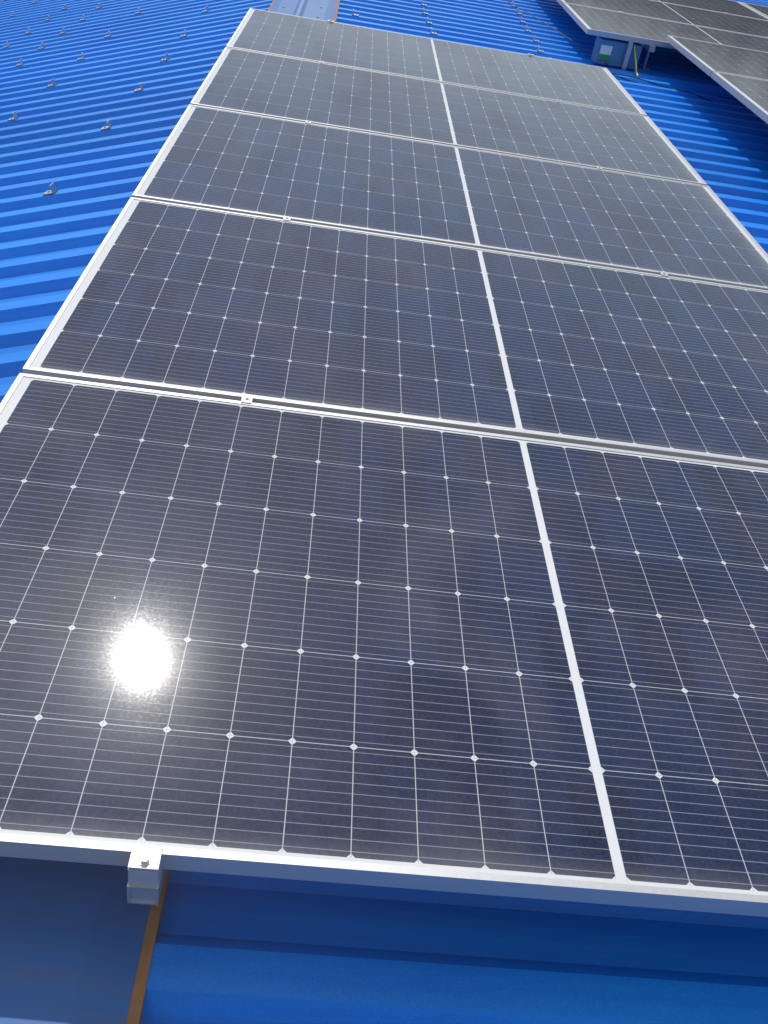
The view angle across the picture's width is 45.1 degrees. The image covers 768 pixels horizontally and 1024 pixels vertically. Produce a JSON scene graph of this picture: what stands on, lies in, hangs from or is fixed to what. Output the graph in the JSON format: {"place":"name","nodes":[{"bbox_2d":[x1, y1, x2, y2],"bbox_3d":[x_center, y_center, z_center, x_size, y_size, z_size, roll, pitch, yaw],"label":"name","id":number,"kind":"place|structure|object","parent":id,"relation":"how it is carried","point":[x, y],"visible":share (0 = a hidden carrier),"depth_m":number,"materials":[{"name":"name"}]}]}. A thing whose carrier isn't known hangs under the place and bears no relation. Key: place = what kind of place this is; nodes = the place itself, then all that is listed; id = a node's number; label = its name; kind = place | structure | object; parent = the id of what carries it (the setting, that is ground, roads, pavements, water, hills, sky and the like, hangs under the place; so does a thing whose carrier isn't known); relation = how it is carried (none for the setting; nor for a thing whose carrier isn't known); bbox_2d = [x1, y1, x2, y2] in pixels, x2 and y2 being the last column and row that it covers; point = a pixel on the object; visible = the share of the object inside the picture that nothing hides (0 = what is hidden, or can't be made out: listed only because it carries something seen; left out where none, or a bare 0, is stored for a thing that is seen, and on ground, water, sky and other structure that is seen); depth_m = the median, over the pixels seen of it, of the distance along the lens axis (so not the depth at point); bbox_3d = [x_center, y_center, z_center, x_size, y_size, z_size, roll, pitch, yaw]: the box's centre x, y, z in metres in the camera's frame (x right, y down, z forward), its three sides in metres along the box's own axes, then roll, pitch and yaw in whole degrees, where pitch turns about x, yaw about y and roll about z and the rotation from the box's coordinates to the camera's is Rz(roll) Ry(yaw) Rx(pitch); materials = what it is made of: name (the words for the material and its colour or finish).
{"place":"outdoors","nodes":[
{"label":"outdoors","id":0,"kind":"place"},
{"bbox_2d":[0,0,272,402],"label":"roof slope","id":1,"kind":"structure","parent":0,"point":[80,159],"depth_m":5.08,"materials":[{"name":"blue paint"}]},
{"bbox_2d":[3,0,208,195],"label":"mounting brackets","id":2,"kind":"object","parent":1,"relation":"on","point":[53,190],"depth_m":6.33,"materials":[{"name":"metal"}]},
{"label":"shed walls","id":3,"kind":"object","parent":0,"visible":0},
{"bbox_2d":[141,0,767,1023],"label":"roof slope","id":4,"kind":"structure","parent":3,"relation":"on","point":[229,948],"depth_m":1.37,"materials":[{"name":"blue paint"}]},
{"bbox_2d":[127,869,164,904],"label":"mounting rails","id":5,"kind":"object","parent":4,"relation":"on","point":[144,894],"visible":0.02,"depth_m":1.21,"materials":[{"name":"metal"}]},
{"bbox_2d":[0,373,767,916],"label":"solar panel","id":6,"kind":"object","parent":5,"relation":"on","point":[254,639],"visible":1,"depth_m":1.54,"materials":[{"name":"glass"}]},
{"bbox_2d":[23,197,767,467],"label":"solar panel","id":7,"kind":"object","parent":5,"relation":"on","point":[186,299],"visible":0.85,"depth_m":2.50,"materials":[{"name":"glass"}]},
{"bbox_2d":[128,19,667,885],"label":"module clamps","id":8,"kind":"object","parent":5,"relation":"on","point":[144,865],"visible":0.88,"depth_m":1.19,"materials":[{"name":"metal"}]},
{"bbox_2d":[226,8,646,115],"bbox_3d":[0.299,-2.619,5.382,2.278,0.035,1.134,7,37,-5],"label":"solar panel","id":9,"kind":"object","parent":5,"relation":"on","point":[326,42],"visible":0.78,"depth_m":5.31,"materials":[{"name":"glass"}]},
{"bbox_2d":[190,47,706,185],"bbox_3d":[0.305,-1.919,4.465,2.278,0.035,1.134,7,37,-5],"label":"solar panel","id":10,"kind":"object","parent":5,"relation":"on","point":[280,87],"visible":0.78,"depth_m":4.38,"materials":[{"name":"glass"}]},
{"bbox_2d":[132,104,767,290],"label":"solar panel","id":11,"kind":"object","parent":5,"relation":"on","point":[240,162],"visible":0.85,"depth_m":3.45,"materials":[{"name":"glass"}]},
{"bbox_2d":[0,0,337,1023],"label":"ridge cap","id":12,"kind":"object","parent":4,"relation":"on","point":[70,940],"visible":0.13,"depth_m":1.25,"materials":[{"name":"blue metal"}]},
{"bbox_2d":[126,0,339,1023],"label":"seam strip","id":13,"kind":"object","parent":4,"relation":"on","point":[135,1012],"depth_m":1.26,"materials":[{"name":"metal"}]},
{"bbox_2d":[352,0,550,58],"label":"screws","id":14,"kind":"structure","parent":4,"relation":"on","point":[431,32],"depth_m":7.26,"materials":[{"name":"metal"}]},
{"bbox_2d":[591,36,642,69],"bbox_3d":[1.747,-3.442,6.923,0.320,0.183,0.210,7,37,-5],"label":"isolator box","id":15,"kind":"object","parent":4,"relation":"on","point":[614,52],"visible":0.96,"depth_m":6.88,"materials":[{"name":"metal"}]},
{"bbox_2d":[505,0,747,107],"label":"black cables","id":16,"kind":"object","parent":4,"relation":"on","point":[626,75],"visible":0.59,"depth_m":6.68,"materials":[{"name":"black rubber"}]},
{"bbox_2d":[634,44,637,76],"bbox_3d":[1.852,-3.301,6.770,0.028,0.164,0.306,2,37,3],"label":"grounding wire","id":17,"kind":"object","parent":4,"relation":"on","point":[635,60],"visible":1,"depth_m":6.84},
{"bbox_2d":[619,11,767,70],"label":"mounting bracket","id":18,"kind":"object","parent":4,"relation":"on","point":[650,48],"visible":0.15,"depth_m":6.96,"materials":[{"name":"metal"}]},
{"bbox_2d":[556,0,767,36],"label":"solar panel","id":19,"kind":"object","parent":18,"relation":"on","point":[700,17],"visible":0.87,"depth_m":8.14,"materials":[{"name":"glass"}]},
{"bbox_2d":[562,2,767,51],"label":"solar panel","id":20,"kind":"object","parent":18,"relation":"on","point":[621,26],"visible":0.74,"depth_m":7.30,"materials":[{"name":"glass"}]},
{"bbox_2d":[653,0,767,20],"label":"solar panel","id":21,"kind":"object","parent":18,"relation":"on","point":[733,7],"visible":0.67,"depth_m":9.04,"materials":[{"name":"glass"}]},
{"bbox_2d":[666,35,767,79],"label":"solar panel","id":22,"kind":"object","parent":18,"relation":"on","point":[707,58],"visible":1,"depth_m":6.37,"materials":[{"name":"glass"}]},
{"bbox_2d":[711,71,767,123],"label":"solar panel","id":23,"kind":"object","parent":18,"relation":"on","point":[751,94],"visible":1,"depth_m":5.54,"materials":[{"name":"glass"}]},
{"bbox_2d":[741,2,767,16],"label":"solar panel","id":24,"kind":"object","parent":18,"relation":"on","point":[763,10],"visible":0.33,"depth_m":9.51,"materials":[{"name":"glass"}]}
]}

